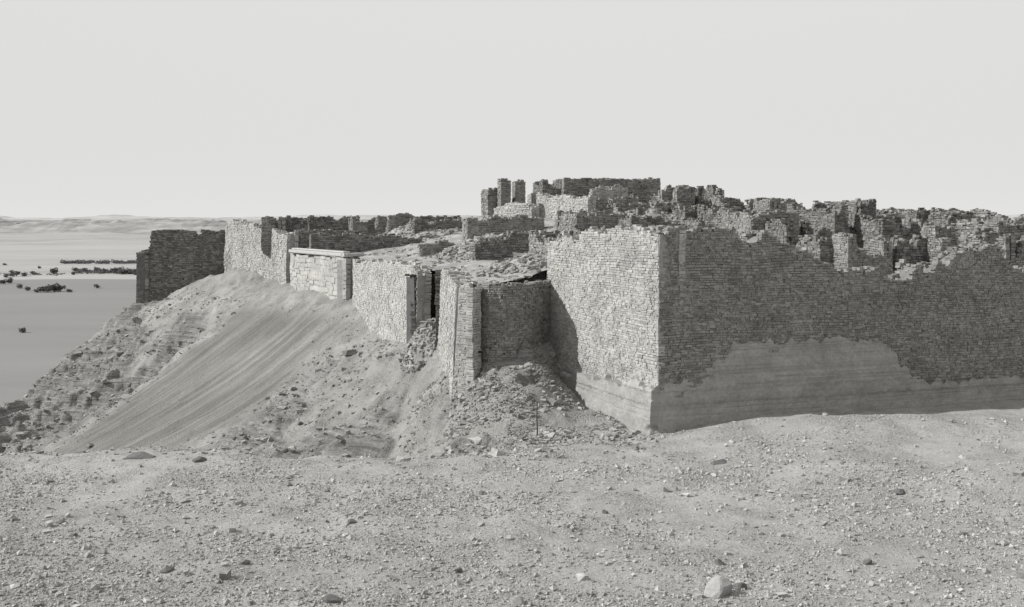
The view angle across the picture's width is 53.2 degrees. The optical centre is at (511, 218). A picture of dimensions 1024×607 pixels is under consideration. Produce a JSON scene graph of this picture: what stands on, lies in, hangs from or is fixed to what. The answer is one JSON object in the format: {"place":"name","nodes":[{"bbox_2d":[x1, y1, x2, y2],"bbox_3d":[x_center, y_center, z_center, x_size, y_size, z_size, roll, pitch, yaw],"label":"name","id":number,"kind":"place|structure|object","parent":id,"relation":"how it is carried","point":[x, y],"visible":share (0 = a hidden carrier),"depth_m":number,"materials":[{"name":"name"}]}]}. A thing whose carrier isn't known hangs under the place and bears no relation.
{"place":"outdoors","nodes":[
{"label":"outdoors","id":0,"kind":"place"},
{"bbox_2d":[0,279,135,406],"bbox_3d":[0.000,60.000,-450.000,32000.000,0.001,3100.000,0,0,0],"label":"river","id":1,"kind":"structure","parent":0,"point":[57,325],"depth_m":603.37,"materials":[{"name":"liquid"}]},
{"bbox_2d":[5,277,13,282],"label":"tree","id":2,"kind":"object","parent":1,"relation":"in","point":[10,280],"visible":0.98,"depth_m":952.06,"materials":[{"name":"grey plant"}]},
{"bbox_2d":[18,327,25,332],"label":"tree","id":3,"kind":"object","parent":1,"relation":"in","point":[23,329],"visible":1,"depth_m":538.06,"materials":[{"name":"grey plant"}]},
{"bbox_2d":[33,287,43,291],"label":"tree","id":4,"kind":"object","parent":1,"relation":"in","point":[38,290],"visible":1,"depth_m":833.66,"materials":[{"name":"grey plant"}]},
{"bbox_2d":[41,284,51,291],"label":"tree","id":5,"kind":"object","parent":1,"relation":"in","point":[47,288],"visible":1,"depth_m":834.09,"materials":[{"name":"grey plant"}]},
{"bbox_2d":[49,282,59,290],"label":"tree","id":6,"kind":"object","parent":1,"relation":"in","point":[54,288],"visible":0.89,"depth_m":843.21,"materials":[{"name":"black plant"}]},
{"bbox_2d":[56,285,65,290],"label":"tree","id":7,"kind":"object","parent":1,"relation":"in","point":[61,287],"visible":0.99,"depth_m":844.55,"materials":[{"name":"grey plant"}]},
{"bbox_2d":[0,218,367,233],"bbox_3d":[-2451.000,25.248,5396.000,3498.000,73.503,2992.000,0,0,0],"label":"desert hills","id":8,"kind":"structure","parent":0,"point":[141,226],"depth_m":4187.91,"materials":[{"name":"grey sand"}]},
{"bbox_2d":[0,232,429,279],"bbox_3d":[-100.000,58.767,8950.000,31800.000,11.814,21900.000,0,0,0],"label":"desert plain","id":9,"kind":"structure","parent":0,"point":[25,252],"depth_m":1775.56,"materials":[{"name":"grey sand"}]},
{"bbox_2d":[10,271,20,276],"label":"tree","id":10,"kind":"object","parent":9,"relation":"on","point":[16,273],"visible":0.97,"depth_m":1031.21,"materials":[{"name":"grey plant"}]},
{"bbox_2d":[49,267,58,273],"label":"tree","id":11,"kind":"object","parent":9,"relation":"on","point":[54,270],"visible":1,"depth_m":1076.63,"materials":[{"name":"grey plant"}]},
{"bbox_2d":[1,259,136,275],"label":"tree grove","id":12,"kind":"object","parent":9,"relation":"on","point":[80,271],"visible":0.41,"depth_m":1323.60,"materials":[{"name":"black plant"}]},
{"bbox_2d":[118,267,125,273],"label":"tree","id":13,"kind":"object","parent":9,"relation":"on","point":[121,271],"visible":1,"depth_m":1075.14,"materials":[{"name":"grey plant"}]},
{"bbox_2d":[0,267,1023,606],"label":"ground","id":14,"kind":"structure","parent":0,"point":[246,353],"depth_m":36.97,"materials":[{"name":"grey sand"}]},
{"bbox_2d":[55,519,66,523],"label":"boulder","id":15,"kind":"object","parent":14,"relation":"on","point":[60,521],"visible":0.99,"depth_m":30.93,"materials":[{"name":"stone"}]},
{"bbox_2d":[122,451,155,459],"bbox_3d":[-14.217,9.112,39.152,1.047,0.294,0.993,0,0,28],"label":"boulder","id":16,"kind":"object","parent":14,"relation":"on","point":[140,455],"visible":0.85,"depth_m":39.01,"materials":[{"name":"stone"}]},
{"bbox_2d":[159,566,174,573],"bbox_3d":[-9.051,9.203,26.758,0.357,0.190,0.299,0,0,6],"label":"boulder","id":17,"kind":"object","parent":14,"relation":"on","point":[166,569],"visible":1,"depth_m":26.68,"materials":[{"name":"stone"}]},
{"bbox_2d":[136,229,225,302],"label":"ruined tower","id":18,"kind":"structure","parent":14,"relation":"on","point":[168,261],"depth_m":100.23,"materials":[{"name":"grey stone"}]},
{"bbox_2d":[192,456,206,462],"bbox_3d":[-11.813,9.087,38.530,0.512,0.277,0.538,0,0,37],"label":"boulder","id":19,"kind":"object","parent":14,"relation":"on","point":[198,459],"visible":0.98,"depth_m":38.35,"materials":[{"name":"stone"}]},
{"bbox_2d":[240,559,249,564],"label":"boulder","id":20,"kind":"object","parent":14,"relation":"on","point":[245,562],"visible":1,"depth_m":27.31,"materials":[{"name":"stone"}]},
{"bbox_2d":[224,219,298,284],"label":"enclosure wall","id":21,"kind":"structure","parent":14,"relation":"on","point":[242,249],"depth_m":93.02,"materials":[{"name":"grey stone"}]},
{"bbox_2d":[289,248,363,300],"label":"stone platform","id":22,"kind":"structure","parent":14,"relation":"on","point":[327,275],"depth_m":79.27,"materials":[{"name":"stone"}]},
{"bbox_2d":[323,593,342,603],"bbox_3d":[-4.376,9.297,25.012,0.476,0.229,0.328,0,0,-7],"label":"boulder","id":23,"kind":"object","parent":14,"relation":"on","point":[331,598],"visible":1,"depth_m":24.89,"materials":[{"name":"stone"}]},
{"bbox_2d":[0,287,671,462],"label":"slope rubble","id":24,"kind":"object","parent":14,"relation":"on","point":[562,436],"visible":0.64,"depth_m":49.02,"materials":[{"name":"stone"}]},
{"bbox_2d":[347,519,356,523],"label":"boulder","id":25,"kind":"object","parent":14,"relation":"on","point":[351,521],"visible":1,"depth_m":31.10,"materials":[{"name":"stone"}]},
{"bbox_2d":[352,258,431,342],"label":"retaining wall","id":26,"kind":"structure","parent":14,"relation":"on","point":[379,295],"depth_m":66.53,"materials":[{"name":"grey stone"}]},
{"bbox_2d":[398,318,436,373],"bbox_3d":[-4.931,8.378,60.235,3.535,5.027,3.505,0,0,0],"label":"rubble heap","id":27,"kind":"object","parent":14,"relation":"on","point":[418,351],"visible":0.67,"depth_m":59.27,"materials":[{"name":"stone"}]},
{"bbox_2d":[404,269,441,346],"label":"breach wall","id":28,"kind":"structure","parent":14,"relation":"on","point":[411,304],"depth_m":61.42,"materials":[{"name":"grey stone"}]},
{"bbox_2d":[453,567,462,572],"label":"boulder","id":29,"kind":"object","parent":14,"relation":"on","point":[459,570],"visible":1,"depth_m":27.16,"materials":[{"name":"stone"}]},
{"bbox_2d":[437,266,482,399],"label":"stone buttress","id":30,"kind":"structure","parent":14,"relation":"on","point":[459,338],"depth_m":51.39,"materials":[{"name":"grey stone"}]},
{"bbox_2d":[473,279,550,366],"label":"curtain wall","id":31,"kind":"structure","parent":14,"relation":"on","point":[514,316],"depth_m":51.73,"materials":[{"name":"grey brick"}]},
{"bbox_2d":[513,595,523,604],"bbox_3d":[0.160,9.448,25.219,0.290,0.335,0.226,0,0,3],"label":"boulder","id":32,"kind":"object","parent":14,"relation":"on","point":[518,599],"visible":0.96,"depth_m":25.15,"materials":[{"name":"stone"}]},
{"bbox_2d":[536,402,537,436],"bbox_3d":[1.082,8.792,44.200,0.094,1.700,0.061,0,0,0],"label":"wooden stake","id":33,"kind":"object","parent":14,"relation":"on","point":[537,419],"visible":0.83,"depth_m":44.18,"materials":[{"name":"grey wood"}]},
{"bbox_2d":[667,531,673,536],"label":"boulder","id":34,"kind":"object","parent":14,"relation":"on","point":[670,533],"visible":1,"depth_m":30.30,"materials":[{"name":"stone"}]},
{"bbox_2d":[703,575,732,598],"bbox_3d":[5.196,9.349,25.739,0.745,0.692,0.452,0,0,-34],"label":"boulder","id":35,"kind":"object","parent":14,"relation":"on","point":[717,586],"visible":0.85,"depth_m":25.63,"materials":[{"name":"stone"}]},
{"bbox_2d":[710,459,726,464],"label":"boulder","id":36,"kind":"object","parent":14,"relation":"on","point":[720,461],"visible":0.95,"depth_m":39.53,"materials":[{"name":"stone"}]},
{"bbox_2d":[715,559,724,564],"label":"boulder","id":37,"kind":"object","parent":14,"relation":"on","point":[719,562],"visible":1,"depth_m":27.40,"materials":[{"name":"stone"}]},
{"bbox_2d":[733,582,746,589],"bbox_3d":[5.846,9.431,26.186,0.349,0.263,0.272,0,0,-30],"label":"boulder","id":38,"kind":"object","parent":14,"relation":"on","point":[739,585],"visible":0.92,"depth_m":26.11,"materials":[{"name":"stone"}]},
{"bbox_2d":[546,225,1023,435],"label":"corner bastion","id":39,"kind":"object","parent":14,"relation":"on","point":[658,329],"visible":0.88,"depth_m":48.04,"materials":[{"name":"grey stone"}]},
{"bbox_2d":[863,559,871,564],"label":"boulder","id":40,"kind":"object","parent":14,"relation":"on","point":[867,562],"visible":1,"depth_m":27.75,"materials":[{"name":"stone"}]},
{"bbox_2d":[890,489,903,494],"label":"boulder","id":41,"kind":"object","parent":14,"relation":"on","point":[898,491],"visible":1,"depth_m":34.85,"materials":[{"name":"stone"}]},
{"bbox_2d":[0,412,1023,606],"bbox_3d":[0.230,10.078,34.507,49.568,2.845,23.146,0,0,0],"label":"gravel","id":42,"kind":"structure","parent":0,"point":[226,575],"depth_m":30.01,"materials":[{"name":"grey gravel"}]},
{"bbox_2d":[0,214,1023,220],"bbox_3d":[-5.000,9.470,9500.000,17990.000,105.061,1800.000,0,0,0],"label":"distant ridge","id":43,"kind":"structure","parent":0,"point":[129,217],"depth_m":9329.75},
{"bbox_2d":[0,0,1023,217],"label":"sky","id":44,"kind":"structure","parent":0,"point":[151,108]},
{"bbox_2d":[197,216,862,283],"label":"courtyard ground","id":45,"kind":"structure","parent":0,"point":[470,265],"depth_m":72.75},
{"bbox_2d":[261,216,285,252],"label":"ruined house","id":46,"kind":"structure","parent":45,"relation":"on","point":[268,224],"depth_m":90.14,"materials":[{"name":"grey stone"}]},
{"bbox_2d":[285,215,307,231],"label":"ruined house","id":47,"kind":"structure","parent":45,"relation":"on","point":[294,223],"depth_m":93.30,"materials":[{"name":"grey stone"}]},
{"bbox_2d":[292,229,360,254],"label":"terrace wall","id":48,"kind":"structure","parent":45,"relation":"on","point":[303,238],"depth_m":89.19,"materials":[{"name":"grey stone"}]},
{"bbox_2d":[307,215,350,230],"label":"ruined house","id":49,"kind":"structure","parent":45,"relation":"on","point":[323,222],"depth_m":97.47,"materials":[{"name":"grey stone"}]},
{"bbox_2d":[309,232,421,255],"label":"terrace wall","id":50,"kind":"structure","parent":45,"relation":"on","point":[352,242],"depth_m":85.94,"materials":[{"name":"grey stone"}]},
{"bbox_2d":[348,215,387,236],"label":"ruined house","id":51,"kind":"structure","parent":45,"relation":"on","point":[377,225],"depth_m":94.61,"materials":[{"name":"grey stone"}]},
{"bbox_2d":[385,213,413,231],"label":"ruined house","id":52,"kind":"structure","parent":45,"relation":"on","point":[397,220],"depth_m":92.23,"materials":[{"name":"grey stone"}]},
{"bbox_2d":[377,221,461,239],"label":"rubble heap","id":53,"kind":"object","parent":45,"relation":"on","point":[406,230],"visible":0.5,"depth_m":90.21,"materials":[{"name":"stone"}]},
{"bbox_2d":[409,215,461,233],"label":"ruined house","id":54,"kind":"structure","parent":45,"relation":"on","point":[419,224],"depth_m":90.83,"materials":[{"name":"grey stone"}]},
{"bbox_2d":[417,239,455,269],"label":"terrace wall","id":55,"kind":"structure","parent":45,"relation":"on","point":[428,249],"depth_m":74.36,"materials":[{"name":"grey stone"}]},
{"bbox_2d":[430,232,503,273],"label":"rubble heap","id":56,"kind":"object","parent":45,"relation":"on","point":[459,251],"visible":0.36,"depth_m":71.54,"materials":[{"name":"stone"}]},
{"bbox_2d":[481,187,497,219],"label":"stone pillar","id":57,"kind":"structure","parent":45,"relation":"on","point":[489,200],"depth_m":93.28,"materials":[{"name":"grey stone"}]},
{"bbox_2d":[469,230,535,260],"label":"terrace wall","id":58,"kind":"structure","parent":45,"relation":"on","point":[504,246],"depth_m":67.76,"materials":[{"name":"grey stone"}]},
{"bbox_2d":[462,214,544,241],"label":"terrace wall","id":59,"kind":"structure","parent":45,"relation":"on","point":[489,224],"depth_m":81.68,"materials":[{"name":"grey stone"}]},
{"bbox_2d":[497,178,510,206],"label":"standing pier","id":60,"kind":"structure","parent":45,"relation":"on","point":[504,191],"depth_m":92.63,"materials":[{"name":"grey brick"}]},
{"bbox_2d":[494,202,538,217],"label":"terrace wall","id":61,"kind":"structure","parent":45,"relation":"on","point":[530,210],"depth_m":85.83,"materials":[{"name":"grey stone"}]},
{"bbox_2d":[485,250,548,283],"bbox_3d":[0.600,2.921,58.001,4.320,2.260,3.617,0,0,0],"label":"rubble heap","id":62,"kind":"object","parent":45,"relation":"on","point":[528,261],"visible":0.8,"depth_m":57.02,"materials":[{"name":"stone"}]},
{"bbox_2d":[512,179,525,202],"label":"standing pier","id":63,"kind":"structure","parent":45,"relation":"on","point":[518,190],"depth_m":94.22,"materials":[{"name":"grey stone"}]},
{"bbox_2d":[198,216,894,282],"bbox_3d":[0.251,1.642,75.006,71.736,4.643,56.292,0,0,0],"label":"fortress rubble","id":64,"kind":"object","parent":45,"relation":"on","point":[484,272],"visible":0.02,"depth_m":62.86,"materials":[{"name":"stone"}]},
{"bbox_2d":[533,179,561,195],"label":"ruined house","id":65,"kind":"structure","parent":45,"relation":"on","point":[553,188],"depth_m":100.35,"materials":[{"name":"grey stone"}]},
{"bbox_2d":[538,237,561,251],"bbox_3d":[2.959,2.163,61.014,4.083,2.152,4.072,0,0,0],"label":"rubble heap","id":66,"kind":"object","parent":45,"relation":"on","point":[544,249],"visible":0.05,"depth_m":60.40,"materials":[{"name":"stone"}]},
{"bbox_2d":[529,230,573,250],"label":"ruined house","id":67,"kind":"structure","parent":45,"relation":"on","point":[539,239],"depth_m":64.26,"materials":[{"name":"grey stone"}]},
{"bbox_2d":[527,192,595,218],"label":"summit wall","id":68,"kind":"structure","parent":45,"relation":"on","point":[549,205],"depth_m":90.72,"materials":[{"name":"grey stone"}]},
{"bbox_2d":[556,208,614,215],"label":"ruined house","id":69,"kind":"structure","parent":45,"relation":"on","point":[594,211],"depth_m":82.67,"materials":[{"name":"grey stone"}]},
{"bbox_2d":[555,212,626,233],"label":"ruined house","id":70,"kind":"structure","parent":45,"relation":"on","point":[564,222],"depth_m":75.86,"materials":[{"name":"grey stone"}]},
{"bbox_2d":[553,177,660,202],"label":"church hall","id":71,"kind":"structure","parent":45,"relation":"on","point":[644,187],"depth_m":99.75,"materials":[{"name":"grey brick"}]},
{"bbox_2d":[569,225,646,235],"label":"ruined house","id":72,"kind":"structure","parent":45,"relation":"on","point":[577,229],"depth_m":62.33,"materials":[{"name":"grey stone"}]},
{"bbox_2d":[589,184,627,199],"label":"broken church wall","id":73,"kind":"structure","parent":45,"relation":"on","point":[607,192],"depth_m":97.30,"materials":[{"name":"grey stone"}]},
{"bbox_2d":[582,195,638,211],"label":"ruined house","id":74,"kind":"structure","parent":45,"relation":"on","point":[602,204],"depth_m":87.72,"materials":[{"name":"grey stone"}]},
{"bbox_2d":[613,201,673,215],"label":"ruined house","id":75,"kind":"structure","parent":45,"relation":"on","point":[639,208],"depth_m":82.78,"materials":[{"name":"grey stone"}]},
{"bbox_2d":[630,193,658,204],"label":"ruined house","id":76,"kind":"structure","parent":45,"relation":"on","point":[645,200],"depth_m":91.42,"materials":[{"name":"grey stone"}]},
{"bbox_2d":[630,208,680,223],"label":"rubble heap","id":77,"kind":"object","parent":45,"relation":"on","point":[667,216],"visible":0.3,"depth_m":79.36,"materials":[{"name":"stone"}]},
{"bbox_2d":[616,215,704,226],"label":"ruined house","id":78,"kind":"structure","parent":45,"relation":"on","point":[631,220],"depth_m":74.04,"materials":[{"name":"grey stone"}]},
{"bbox_2d":[658,184,694,207],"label":"ruined house","id":79,"kind":"structure","parent":45,"relation":"on","point":[682,194],"depth_m":89.58,"materials":[{"name":"grey stone"}]},
{"bbox_2d":[648,222,714,226],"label":"ruined house","id":80,"kind":"structure","parent":45,"relation":"on","point":[693,225],"depth_m":71.50,"materials":[{"name":"grey stone"}]},
{"bbox_2d":[664,222,720,228],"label":"ruined house","id":81,"kind":"structure","parent":45,"relation":"on","point":[698,224],"depth_m":54.98,"materials":[{"name":"grey stone"}]},
{"bbox_2d":[670,202,720,220],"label":"ruined house","id":82,"kind":"structure","parent":45,"relation":"on","point":[697,211],"depth_m":79.90,"materials":[{"name":"grey stone"}]},
{"bbox_2d":[694,185,724,204],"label":"ruined house","id":83,"kind":"structure","parent":45,"relation":"on","point":[702,194],"depth_m":92.00,"materials":[{"name":"grey stone"}]},
{"bbox_2d":[703,208,772,227],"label":"ruined house","id":84,"kind":"structure","parent":45,"relation":"on","point":[711,216],"depth_m":74.81,"materials":[{"name":"grey stone"}]},
{"bbox_2d":[703,195,783,211],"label":"ruined house","id":85,"kind":"structure","parent":45,"relation":"on","point":[730,202],"depth_m":89.53,"materials":[{"name":"grey stone"}]},
{"bbox_2d":[721,209,798,239],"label":"ruined house","id":86,"kind":"structure","parent":45,"relation":"on","point":[744,221],"depth_m":67.59,"materials":[{"name":"grey stone"}]},
{"bbox_2d":[752,197,802,213],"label":"ruined house","id":87,"kind":"structure","parent":45,"relation":"on","point":[765,204],"depth_m":86.50,"materials":[{"name":"grey stone"}]},
{"bbox_2d":[764,218,832,240],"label":"ruined house","id":88,"kind":"structure","parent":45,"relation":"on","point":[780,228],"depth_m":65.02,"materials":[{"name":"grey stone"}]},
{"bbox_2d":[780,234,832,262],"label":"ruined house","id":89,"kind":"structure","parent":45,"relation":"on","point":[820,247],"depth_m":59.38,"materials":[{"name":"grey stone"}]},
{"bbox_2d":[787,198,876,245],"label":"ruined house","id":90,"kind":"structure","parent":45,"relation":"on","point":[833,217],"depth_m":71.37,"materials":[{"name":"grey stone"}]},
{"bbox_2d":[797,232,892,277],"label":"ruined house","id":91,"kind":"structure","parent":45,"relation":"on","point":[849,253],"depth_m":58.83,"materials":[{"name":"grey stone"}]},
{"bbox_2d":[848,214,928,247],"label":"ruined house","id":92,"kind":"structure","parent":45,"relation":"on","point":[866,228],"depth_m":69.40,"materials":[{"name":"grey stone"}]},
{"bbox_2d":[876,210,905,217],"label":"ruined house","id":93,"kind":"structure","parent":45,"relation":"on","point":[895,213],"depth_m":77.66,"materials":[{"name":"grey stone"}]},
{"bbox_2d":[888,234,932,270],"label":"ruined house","id":94,"kind":"structure","parent":45,"relation":"on","point":[914,252],"depth_m":60.39,"materials":[{"name":"grey stone"}]},
{"bbox_2d":[876,207,954,219],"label":"ruined house","id":95,"kind":"structure","parent":45,"relation":"on","point":[924,210],"depth_m":90.68,"materials":[{"name":"grey stone"}]},
{"bbox_2d":[876,209,972,224],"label":"ruined house","id":96,"kind":"structure","parent":45,"relation":"on","point":[939,217],"depth_m":77.83,"materials":[{"name":"grey stone"}]},
{"bbox_2d":[899,237,988,264],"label":"ruined house","id":97,"kind":"structure","parent":45,"relation":"on","point":[935,248],"depth_m":60.04,"materials":[{"name":"grey stone"}]},
{"bbox_2d":[904,222,992,247],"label":"ruined house","id":98,"kind":"structure","parent":45,"relation":"on","point":[930,230],"depth_m":66.60,"materials":[{"name":"grey stone"}]},
{"bbox_2d":[927,208,996,218],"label":"ruined house","id":99,"kind":"structure","parent":45,"relation":"on","point":[979,212],"depth_m":96.42,"materials":[{"name":"grey stone"}]},
{"bbox_2d":[956,218,1023,245],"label":"ruined house","id":100,"kind":"structure","parent":45,"relation":"on","point":[964,226],"depth_m":67.82,"materials":[{"name":"grey stone"}]},
{"bbox_2d":[962,231,1023,265],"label":"ruined house","id":101,"kind":"structure","parent":45,"relation":"on","point":[1013,253],"depth_m":61.25,"materials":[{"name":"grey stone"}]},
{"bbox_2d":[969,212,1023,226],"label":"ruined house","id":102,"kind":"structure","parent":45,"relation":"on","point":[1019,219],"depth_m":82.39,"materials":[{"name":"grey stone"}]}
]}

